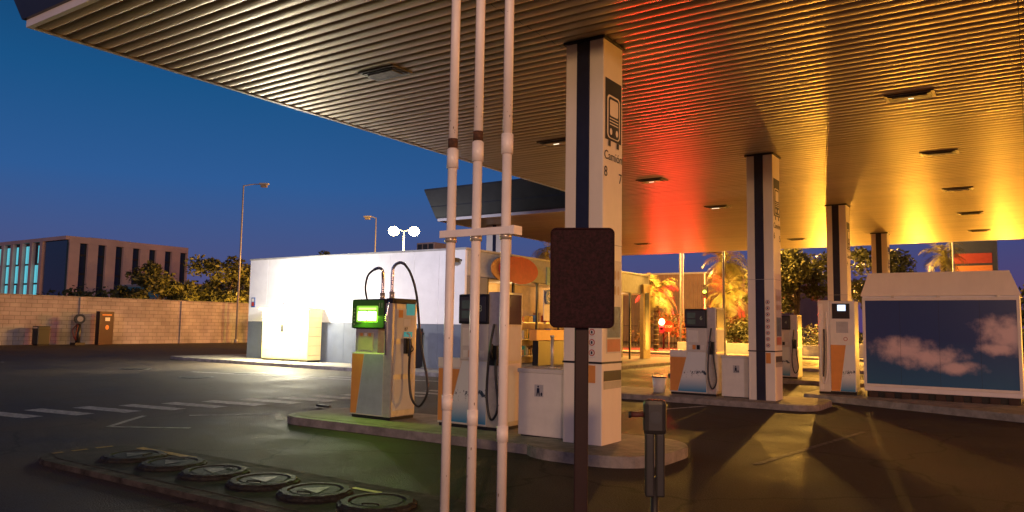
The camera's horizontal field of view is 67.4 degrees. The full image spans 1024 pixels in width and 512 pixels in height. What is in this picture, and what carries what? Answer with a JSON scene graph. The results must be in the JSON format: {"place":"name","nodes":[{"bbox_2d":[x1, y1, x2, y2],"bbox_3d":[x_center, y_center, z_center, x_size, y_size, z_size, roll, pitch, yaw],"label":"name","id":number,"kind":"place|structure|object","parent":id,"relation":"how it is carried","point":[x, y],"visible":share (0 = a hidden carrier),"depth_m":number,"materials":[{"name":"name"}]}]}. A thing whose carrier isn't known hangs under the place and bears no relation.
{"place":"outdoors","nodes":[
{"label":"outdoors","id":0,"kind":"place"},
{"bbox_2d":[0,295,248,344],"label":"block wall","id":1,"kind":"structure","parent":0,"point":[143,321],"depth_m":51.06,"materials":[{"name":"brick"}]},
{"bbox_2d":[170,354,669,376],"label":"pavement","id":2,"kind":"structure","parent":0,"point":[633,362],"depth_m":29.54,"materials":[{"name":"concrete"}]},
{"bbox_2d":[246,321,262,357],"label":"plinth panel","id":3,"kind":"structure","parent":2,"relation":"on","point":[254,340],"depth_m":31.56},
{"bbox_2d":[248,260,268,320],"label":"wall panel","id":4,"kind":"structure","parent":3,"relation":"on","point":[258,279],"depth_m":31.69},
{"bbox_2d":[259,302,321,361],"bbox_3d":[-8.812,2.893,29.304,2.654,2.220,1.640,-3,-6,34],"label":"parcel locker","id":5,"kind":"object","parent":2,"relation":"on","point":[292,334],"visible":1,"depth_m":29.20,"materials":[{"name":"metal"}]},
{"bbox_2d":[320,323,322,361],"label":"plinth panel","id":6,"kind":"structure","parent":2,"relation":"on","point":[321,342],"depth_m":29.33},
{"bbox_2d":[304,257,325,321],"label":"wall panel","id":7,"kind":"structure","parent":6,"relation":"on","point":[315,275],"depth_m":29.83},
{"bbox_2d":[322,323,343,362],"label":"plinth panel","id":8,"kind":"structure","parent":2,"relation":"on","point":[333,342],"depth_m":28.98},
{"bbox_2d":[323,256,346,322],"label":"wall panel","id":9,"kind":"structure","parent":8,"relation":"on","point":[335,287],"depth_m":29.16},
{"bbox_2d":[343,323,355,362],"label":"plinth panel","id":10,"kind":"structure","parent":2,"relation":"on","point":[349,346],"depth_m":28.52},
{"bbox_2d":[344,255,367,322],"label":"wall panel","id":11,"kind":"structure","parent":10,"relation":"on","point":[356,270],"depth_m":28.62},
{"bbox_2d":[415,328,423,367],"bbox_3d":[-3.468,3.134,26.164,0.660,1.350,0.660,-3,-6,34],"label":"waste bin","id":12,"kind":"object","parent":2,"relation":"on","point":[418,361],"visible":0.2,"depth_m":26.05,"materials":[{"name":"black plastic"}]},
{"bbox_2d":[416,324,437,367],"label":"plinth panel","id":13,"kind":"structure","parent":2,"relation":"on","point":[430,335],"depth_m":26.33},
{"bbox_2d":[413,251,439,323],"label":"wall panel","id":14,"kind":"structure","parent":13,"relation":"on","point":[426,271],"depth_m":26.61,"materials":[{"name":"paint"}]},
{"bbox_2d":[250,247,468,260],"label":"roof trim","id":15,"kind":"structure","parent":14,"relation":"on","point":[442,249],"depth_m":28.52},
{"bbox_2d":[437,324,460,367],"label":"plinth panel","id":16,"kind":"structure","parent":2,"relation":"on","point":[456,341],"depth_m":25.80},
{"bbox_2d":[438,249,466,323],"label":"wall panel","id":17,"kind":"structure","parent":16,"relation":"on","point":[460,283],"depth_m":25.93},
{"bbox_2d":[488,283,563,362],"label":"wall","id":18,"kind":"structure","parent":2,"relation":"on","point":[528,300],"depth_m":31.44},
{"bbox_2d":[532,340,563,365],"bbox_3d":[1.745,3.786,30.141,0.250,0.940,3.100,-3,-6,34],"label":"counter leg","id":19,"kind":"object","parent":2,"relation":"on","point":[542,353],"visible":0.5,"depth_m":29.31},
{"bbox_2d":[529,330,563,340],"bbox_3d":[1.764,3.108,30.197,0.330,0.400,3.500,-3,-6,34],"label":"counter board","id":20,"kind":"object","parent":19,"relation":"on","point":[537,335],"visible":0.54,"depth_m":29.17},
{"bbox_2d":[640,284,649,358],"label":"end pillar","id":21,"kind":"structure","parent":2,"relation":"on","point":[644,354],"depth_m":37.29,"materials":[{"name":"beige paint"}]},
{"bbox_2d":[645,293,648,349],"bbox_3d":[6.593,3.197,37.493,0.020,2.800,0.450,-3,-6,34],"label":"end pillar band","id":22,"kind":"object","parent":21,"relation":"attached to","point":[646,321],"visible":1,"depth_m":37.47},
{"bbox_2d":[287,408,687,468],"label":"fuel island","id":23,"kind":"structure","parent":0,"point":[627,451],"depth_m":10.20,"materials":[{"name":"concrete"}]},
{"bbox_2d":[350,261,428,420],"bbox_3d":[-1.868,1.328,12.185,1.338,2.464,0.610,-3,-6,34],"label":"fuel pump","id":24,"kind":"object","parent":23,"relation":"on","point":[383,372],"visible":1,"depth_m":12.03,"materials":[{"name":"metal"}]},
{"bbox_2d":[437,292,521,430],"bbox_3d":[-0.491,1.521,11.280,1.177,1.960,0.689,-3,-6,34],"label":"fuel pump","id":25,"kind":"object","parent":23,"relation":"on","point":[488,354],"visible":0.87,"depth_m":11.04,"materials":[{"name":"metal"}]},
{"bbox_2d":[518,366,563,438],"bbox_3d":[0.538,1.993,10.497,0.750,0.910,0.580,-3,-6,34],"label":"service cabinet","id":26,"kind":"object","parent":23,"relation":"on","point":[540,410],"visible":0.72,"depth_m":10.27,"materials":[{"name":"metal"}]},
{"bbox_2d":[563,38,621,445],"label":"cladding","id":27,"kind":"structure","parent":23,"relation":"on","point":[604,406],"depth_m":9.97,"materials":[{"name":"metal"}]},
{"bbox_2d":[14,0,1023,255],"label":"canopy","id":28,"kind":"object","parent":27,"relation":"on","point":[714,92],"visible":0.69,"depth_m":12.33,"materials":[{"name":"beige metal"}]},
{"bbox_2d":[358,64,412,80],"bbox_3d":[-1.927,-2.779,11.655,0.720,0.075,0.440,-3,-6,34],"label":"canopy light","id":29,"kind":"object","parent":28,"relation":"attached to","point":[390,71],"visible":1,"depth_m":11.57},
{"bbox_2d":[883,88,936,103],"bbox_3d":[6.425,-2.575,12.396,0.720,0.080,0.440,-3,-6,34],"label":"canopy light","id":30,"kind":"object","parent":28,"relation":"attached to","point":[912,95],"visible":1,"depth_m":12.32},
{"bbox_2d":[919,149,959,156],"bbox_3d":[9.054,-2.183,16.272,0.720,0.075,0.440,-3,-6,34],"label":"canopy light","id":31,"kind":"object","parent":28,"relation":"attached to","point":[939,153],"visible":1,"depth_m":16.19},
{"bbox_2d":[574,41,589,385],"bbox_3d":[0.922,-0.242,9.973,0.190,5.280,0.062,-3,-6,34],"label":"dark band","id":32,"kind":"object","parent":27,"relation":"attached to","point":[582,134],"visible":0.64,"depth_m":10.07,"materials":[{"name":"black paint"}]},
{"bbox_2d":[563,34,624,51],"bbox_3d":[1.122,-2.833,10.417,0.620,0.035,0.620,-3,-6,34],"label":"collar","id":33,"kind":"object","parent":27,"relation":"attached to","point":[613,42],"visible":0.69,"depth_m":10.19,"materials":[{"name":"metal"}]},
{"bbox_2d":[605,77,620,144],"bbox_3d":[1.345,-1.914,10.178,0.001,0.820,0.470,-3,-6,34],"label":"sign board","id":34,"kind":"object","parent":27,"relation":"attached to","point":[613,88],"visible":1,"depth_m":10.15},
{"bbox_2d":[606,261,620,353],"bbox_3d":[1.321,0.657,9.969,0.001,1.200,0.430,-3,-6,34],"label":"poster","id":35,"kind":"object","parent":27,"relation":"attached to","point":[617,300],"visible":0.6,"depth_m":10.09,"materials":[{"name":"paper"}]},
{"bbox_2d":[607,307,619,337],"bbox_3d":[1.320,0.856,9.949,0.001,0.400,0.370,-3,-6,34],"label":"poster image","id":36,"kind":"object","parent":35,"relation":"attached to","point":[613,331],"visible":0.6,"depth_m":9.99},
{"bbox_2d":[0,333,1023,511],"bbox_3d":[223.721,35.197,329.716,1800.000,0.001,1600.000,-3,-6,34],"label":"asphalt surface","id":37,"kind":"object","parent":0,"point":[893,460],"depth_m":10.26,"materials":[{"name":"asphalt"}]},
{"bbox_2d":[0,245,7,292],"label":"pier","id":38,"kind":"structure","parent":37,"relation":"on","point":[3,260],"depth_m":131.98,"materials":[{"name":"concrete"}]},
{"bbox_2d":[7,245,16,293],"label":"pier","id":39,"kind":"structure","parent":37,"relation":"on","point":[12,264],"depth_m":130.04,"materials":[{"name":"concrete"}]},
{"bbox_2d":[16,244,25,293],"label":"pier","id":40,"kind":"structure","parent":37,"relation":"on","point":[21,268],"depth_m":128.17,"materials":[{"name":"concrete"}]},
{"bbox_2d":[26,243,35,294],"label":"pier","id":41,"kind":"structure","parent":37,"relation":"on","point":[31,267],"depth_m":126.25,"materials":[{"name":"concrete"}]},
{"bbox_2d":[36,242,45,294],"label":"pier","id":42,"kind":"structure","parent":37,"relation":"on","point":[40,275],"depth_m":124.33,"materials":[{"name":"concrete"}]},
{"bbox_2d":[32,326,50,345],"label":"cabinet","id":43,"kind":"object","parent":37,"relation":"on","point":[40,335],"visible":1,"depth_m":45.44,"materials":[{"name":"beige plastic"}]},
{"bbox_2d":[66,242,79,294],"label":"side pier","id":44,"kind":"structure","parent":37,"relation":"on","point":[73,263],"depth_m":120.97,"materials":[{"name":"concrete"}]},
{"bbox_2d":[69,236,187,252],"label":"parapet side","id":45,"kind":"structure","parent":44,"relation":"on","point":[95,241],"depth_m":128.27,"materials":[{"name":"concrete"}]},
{"bbox_2d":[35,284,112,297],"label":"bush","id":46,"kind":"object","parent":37,"relation":"on","point":[104,293],"visible":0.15,"depth_m":87.90,"materials":[{"name":"green plant"}]},
{"bbox_2d":[70,314,85,344],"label":"air and water station","id":47,"kind":"object","parent":37,"relation":"on","point":[79,319],"visible":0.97,"depth_m":47.24,"materials":[{"name":"black plastic"}]},
{"bbox_2d":[84,244,98,295],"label":"side pier","id":48,"kind":"structure","parent":37,"relation":"on","point":[91,266],"depth_m":123.31,"materials":[{"name":"concrete"}]},
{"bbox_2d":[0,240,185,296],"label":"windows","id":49,"kind":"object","parent":37,"relation":"on","point":[100,263],"visible":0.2,"depth_m":127.37,"materials":[{"name":"glass"}]},
{"bbox_2d":[42,240,68,295],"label":"corner glass","id":50,"kind":"object","parent":49,"relation":"attached to","point":[55,266],"visible":0.64,"depth_m":121.96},
{"bbox_2d":[94,311,113,344],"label":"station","id":51,"kind":"object","parent":37,"relation":"on","point":[104,327],"visible":1,"depth_m":48.52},
{"bbox_2d":[102,246,115,297],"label":"side pier","id":52,"kind":"structure","parent":37,"relation":"on","point":[109,265],"depth_m":125.69,"materials":[{"name":"concrete"}]},
{"bbox_2d":[120,247,132,284],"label":"side pier","id":53,"kind":"structure","parent":37,"relation":"on","point":[126,259],"depth_m":128.08,"materials":[{"name":"concrete"}]},
{"bbox_2d":[108,259,203,300],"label":"tree","id":54,"kind":"object","parent":37,"relation":"on","point":[164,286],"visible":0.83,"depth_m":63.51,"materials":[{"name":"green plant"}]},
{"bbox_2d":[169,252,180,281],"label":"side pier","id":55,"kind":"structure","parent":37,"relation":"on","point":[174,262],"depth_m":135.44,"materials":[{"name":"concrete"}]},
{"bbox_2d":[179,301,185,342],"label":"pier","id":56,"kind":"structure","parent":37,"relation":"on","point":[182,322],"depth_m":54.31,"materials":[{"name":"concrete"}]},
{"bbox_2d":[180,254,250,302],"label":"tree","id":57,"kind":"object","parent":37,"relation":"on","point":[212,290],"visible":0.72,"depth_m":68.01,"materials":[{"name":"green plant"}]},
{"bbox_2d":[234,183,268,342],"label":"street lamp","id":58,"kind":"object","parent":37,"relation":"on","point":[263,185],"visible":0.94,"depth_m":57.68,"materials":[{"name":"metal"}]},
{"bbox_2d":[39,445,526,511],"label":"concrete curb island","id":59,"kind":"structure","parent":37,"relation":"on","point":[86,461],"depth_m":7.34,"materials":[{"name":"concrete"}]},
{"bbox_2d":[100,450,166,462],"bbox_3d":[-4.244,2.240,8.630,0.682,0.059,0.682,0,-5,13],"label":"tank lid","id":60,"kind":"object","parent":59,"relation":"on","point":[130,456],"visible":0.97,"depth_m":8.51,"materials":[{"name":"metal"}]},
{"bbox_2d":[138,456,206,470],"bbox_3d":[-3.627,2.212,8.216,0.682,0.059,0.682,2,-5,-10],"label":"tank lid","id":61,"kind":"object","parent":59,"relation":"on","point":[171,463],"visible":1,"depth_m":8.10,"materials":[{"name":"metal"}]},
{"bbox_2d":[178,464,249,479],"bbox_3d":[-3.013,2.183,7.794,0.682,0.059,0.682,-2,-6,30],"label":"tank lid","id":62,"kind":"object","parent":59,"relation":"on","point":[217,472],"visible":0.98,"depth_m":7.68,"materials":[{"name":"metal"}]},
{"bbox_2d":[226,472,300,489],"bbox_3d":[-2.387,2.156,7.387,0.682,0.059,0.682,0,-5,14],"label":"tank lid","id":63,"kind":"object","parent":59,"relation":"on","point":[263,481],"visible":1,"depth_m":7.27,"materials":[{"name":"metal"}]},
{"bbox_2d":[276,482,353,501],"bbox_3d":[-1.780,2.127,6.955,0.682,0.059,0.682,-1,-6,21],"label":"tank lid","id":64,"kind":"object","parent":59,"relation":"on","point":[316,492],"visible":1,"depth_m":6.84,"materials":[{"name":"metal"}]},
{"bbox_2d":[336,492,416,511],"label":"tank lid","id":65,"kind":"object","parent":59,"relation":"on","point":[381,502],"visible":1,"depth_m":6.48,"materials":[{"name":"metal"}]},
{"bbox_2d":[440,0,460,511],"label":"vent pipe","id":66,"kind":"object","parent":59,"relation":"on","point":[452,168],"visible":1,"depth_m":6.29,"materials":[{"name":"metal"}]},
{"bbox_2d":[466,0,484,511],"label":"vent pipe","id":67,"kind":"object","parent":59,"relation":"on","point":[476,241],"visible":0.96,"depth_m":6.14,"materials":[{"name":"metal"}]},
{"bbox_2d":[439,225,521,237],"bbox_3d":[-0.260,-0.186,6.164,0.740,0.070,0.115,-3,-6,34],"label":"pipe bracket","id":68,"kind":"object","parent":67,"relation":"attached to","point":[514,230],"visible":1,"depth_m":6.08,"materials":[{"name":"metal"}]},
{"bbox_2d":[496,0,513,511],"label":"vent pipe","id":69,"kind":"object","parent":59,"relation":"on","point":[505,239],"visible":0.97,"depth_m":5.98,"materials":[{"name":"metal"}]},
{"bbox_2d":[0,345,864,463],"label":"road markings","id":70,"kind":"object","parent":37,"relation":"on","point":[276,415],"visible":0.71,"depth_m":13.82,"materials":[{"name":"paint"}]},
{"bbox_2d":[550,228,614,511],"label":"traffic sign","id":71,"kind":"object","parent":37,"relation":"on","point":[582,275],"visible":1,"depth_m":4.44,"materials":[{"name":"metal"}]},
{"bbox_2d":[628,399,665,511],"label":"service bollard","id":72,"kind":"object","parent":37,"relation":"on","point":[653,414],"visible":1,"depth_m":4.39,"materials":[{"name":"metal"}]},
{"bbox_2d":[637,273,678,350],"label":"palm tree","id":73,"kind":"object","parent":37,"relation":"on","point":[657,296],"visible":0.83,"depth_m":55.39,"materials":[{"name":"green plant"}]},
{"bbox_2d":[631,311,737,346],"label":"bush","id":74,"kind":"object","parent":37,"relation":"on","point":[675,330],"visible":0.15,"depth_m":63.87,"materials":[{"name":"green plant"}]},
{"bbox_2d":[722,251,726,354],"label":"street lamp","id":75,"kind":"object","parent":37,"relation":"on","point":[723,280],"visible":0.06,"depth_m":42.17,"materials":[{"name":"metal"}]},
{"bbox_2d":[702,251,747,289],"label":"palm tree","id":76,"kind":"object","parent":37,"relation":"on","point":[732,271],"visible":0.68,"depth_m":64.46,"materials":[{"name":"green plant"}]},
{"bbox_2d":[704,274,747,342],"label":"palm tree","id":77,"kind":"object","parent":37,"relation":"on","point":[732,298],"visible":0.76,"depth_m":55.86,"materials":[{"name":"green plant"}]},
{"bbox_2d":[726,319,747,343],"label":"bush","id":78,"kind":"object","parent":37,"relation":"on","point":[735,332],"visible":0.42,"depth_m":50.10,"materials":[{"name":"green plant"}]},
{"bbox_2d":[743,248,852,314],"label":"tree","id":79,"kind":"object","parent":37,"relation":"on","point":[798,268],"visible":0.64,"depth_m":43.35,"materials":[{"name":"green plant"}]},
{"bbox_2d":[802,323,862,344],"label":"bush","id":80,"kind":"object","parent":37,"relation":"on","point":[811,342],"visible":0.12,"depth_m":49.90,"materials":[{"name":"green plant"}]},
{"bbox_2d":[850,246,917,309],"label":"tree","id":81,"kind":"object","parent":37,"relation":"on","point":[862,255],"visible":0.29,"depth_m":43.95,"materials":[{"name":"green plant"}]},
{"bbox_2d":[804,387,1023,422],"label":"fuel island","id":82,"kind":"structure","parent":37,"relation":"on","point":[1012,413],"depth_m":15.68,"materials":[{"name":"concrete"}]},
{"bbox_2d":[818,300,861,395],"bbox_3d":[7.684,2.138,18.051,0.820,2.180,0.673,-3,-6,34],"label":"fuel pump","id":83,"kind":"object","parent":82,"relation":"on","point":[838,345],"visible":1,"depth_m":17.86,"materials":[{"name":"metal"}]},
{"bbox_2d":[861,270,1023,405],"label":"billboard","id":84,"kind":"object","parent":82,"relation":"on","point":[954,336],"visible":1,"depth_m":16.54,"materials":[{"name":"metal"}]},
{"bbox_2d":[918,242,967,271],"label":"palm tree","id":85,"kind":"object","parent":37,"relation":"on","point":[945,264],"visible":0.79,"depth_m":48.07,"materials":[{"name":"green plant"}]},
{"bbox_2d":[949,240,997,271],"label":"price sign","id":86,"kind":"object","parent":37,"relation":"on","point":[979,255],"visible":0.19,"depth_m":50.06,"materials":[{"name":"metal"}]},
{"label":"pier","id":87,"kind":"object","parent":37,"relation":"on","visible":0},
{"bbox_2d":[0,236,69,245],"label":"parapet front","id":88,"kind":"structure","parent":87,"relation":"on","point":[39,240],"depth_m":126.07,"materials":[{"name":"concrete"}]},
{"bbox_2d":[0,0,1023,332],"label":"sky","id":89,"kind":"structure","parent":0,"point":[95,143],"materials":[{"name":"blue"}]},
{"bbox_2d":[623,272,827,342],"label":"warehouse","id":90,"kind":"structure","parent":0,"point":[693,284],"depth_m":90.33,"materials":[{"name":"metal"}]},
{"bbox_2d":[621,386,831,411],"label":"fuel island","id":91,"kind":"structure","parent":0,"point":[787,403],"depth_m":16.30,"materials":[{"name":"concrete"}]},
{"bbox_2d":[652,373,666,392],"bbox_3d":[3.425,2.948,17.870,0.335,0.437,0.340,-3,-6,34],"label":"bucket","id":92,"kind":"object","parent":91,"relation":"on","point":[659,383],"visible":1,"depth_m":17.75,"materials":[{"name":"white plastic"}]},
{"bbox_2d":[670,307,723,395],"bbox_3d":[4.201,2.156,17.431,1.137,1.960,0.689,-3,-6,34],"label":"fuel pump","id":93,"kind":"object","parent":91,"relation":"on","point":[696,367],"visible":0.99,"depth_m":17.19,"materials":[{"name":"metal"}]},
{"bbox_2d":[721,355,748,397],"bbox_3d":[5.023,2.654,16.967,0.650,0.910,0.580,-3,-6,34],"label":"service cabinet","id":94,"kind":"object","parent":91,"relation":"on","point":[735,376],"visible":0.7,"depth_m":16.74,"materials":[{"name":"metal"}]},
{"bbox_2d":[746,152,782,400],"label":"cladding","id":95,"kind":"structure","parent":91,"relation":"on","point":[772,273],"depth_m":16.43,"materials":[{"name":"metal"}]},
{"bbox_2d":[754,155,765,400],"bbox_3d":[5.313,0.417,16.446,0.190,5.280,0.062,-3,-6,34],"label":"dark band","id":96,"kind":"object","parent":95,"relation":"attached to","point":[759,284],"visible":1,"depth_m":16.42,"materials":[{"name":"black paint"}]},
{"bbox_2d":[677,342,818,356],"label":"wall","id":97,"kind":"structure","parent":0,"point":[742,348],"depth_m":47.09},
{"bbox_2d":[668,373,864,387],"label":"fuel island","id":98,"kind":"structure","parent":0,"point":[808,381],"depth_m":22.97,"materials":[{"name":"concrete"}]},
{"bbox_2d":[782,315,802,378],"bbox_3d":[8.485,2.837,24.156,1.177,1.960,0.689,-3,-6,34],"label":"fuel pump","id":99,"kind":"object","parent":98,"relation":"on","point":[792,346],"visible":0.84,"depth_m":23.83,"materials":[{"name":"metal"}]},
{"bbox_2d":[826,205,850,300],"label":"cladding","id":100,"kind":"structure","parent":98,"relation":"on","point":[845,281],"depth_m":23.00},
{"bbox_2d":[832,205,840,300],"bbox_3d":[9.704,1.076,22.919,0.190,5.280,0.062,-3,-6,34],"label":"dark band","id":101,"kind":"object","parent":100,"relation":"attached to","point":[836,252],"visible":0.56,"depth_m":23.00,"materials":[{"name":"black paint"}]},
{"bbox_2d":[623,350,1023,365],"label":"pavement","id":102,"kind":"structure","parent":0,"point":[668,353],"depth_m":46.94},
{"bbox_2d":[802,366,863,373],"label":"fuel island","id":103,"kind":"structure","parent":0,"point":[810,369],"depth_m":30.20,"materials":[{"name":"concrete"}]},
{"bbox_2d":[871,233,889,272],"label":"cladding","id":104,"kind":"structure","parent":103,"relation":"on","point":[885,245],"depth_m":29.51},
{"bbox_2d":[876,234,881,272],"bbox_3d":[14.095,1.736,29.393,0.190,5.280,0.062,-3,-6,34],"label":"dark band","id":105,"kind":"object","parent":104,"relation":"attached to","point":[878,255],"visible":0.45,"depth_m":29.53,"materials":[{"name":"black paint"}]},
{"bbox_3d":[-2.050,0.674,35.239,11.200,0.140,14.860,-3,-6,34],"label":"roof","id":106,"kind":"object","parent":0,"visible":0},
{"bbox_2d":[486,224,510,253],"bbox_3d":[-0.498,-0.509,29.250,0.750,1.300,0.600,-3,-6,34],"label":"shaft","id":107,"kind":"object","parent":106,"relation":"on","point":[489,242],"visible":0.19,"depth_m":29.07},
{"bbox_2d":[467,250,648,293],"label":"front fascia","id":108,"kind":"structure","parent":106,"relation":"attached to","point":[631,283],"depth_m":29.72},
{"bbox_2d":[491,256,537,283],"bbox_3d":[0.070,0.513,27.912,0.250,1.000,2.900,-3,-6,34],"label":"oval shop sign","id":109,"kind":"object","parent":108,"relation":"attached to","point":[523,270],"visible":0.8,"depth_m":27.97,"materials":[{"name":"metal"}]},
{"bbox_3d":[-9.541,3.399,30.932,1.122,1.494,0.110,-3,-6,34],"label":"plinth panel","id":110,"kind":"object","parent":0,"visible":0},
{"bbox_2d":[266,259,286,307],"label":"wall panel","id":111,"kind":"structure","parent":110,"relation":"on","point":[276,286],"depth_m":31.09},
{"bbox_3d":[-8.604,3.356,30.301,1.122,1.494,0.110,-3,-6,34],"label":"plinth panel","id":112,"kind":"object","parent":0,"visible":0},
{"bbox_2d":[285,258,305,307],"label":"wall panel","id":113,"kind":"structure","parent":112,"relation":"on","point":[295,281],"depth_m":30.45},
{"bbox_3d":[-4.858,3.187,27.777,1.122,1.494,0.110,-3,-6,34],"label":"plinth panel","id":114,"kind":"object","parent":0,"visible":0},
{"bbox_2d":[367,253,390,298],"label":"wall panel","id":115,"kind":"structure","parent":114,"relation":"on","point":[383,261],"depth_m":27.97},
{"bbox_3d":[-3.922,3.144,27.147,1.122,1.494,0.110,-3,-6,34],"label":"plinth panel","id":116,"kind":"object","parent":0,"visible":0},
{"bbox_2d":[390,252,414,298],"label":"wall panel","id":117,"kind":"structure","parent":116,"relation":"on","point":[403,287],"depth_m":27.28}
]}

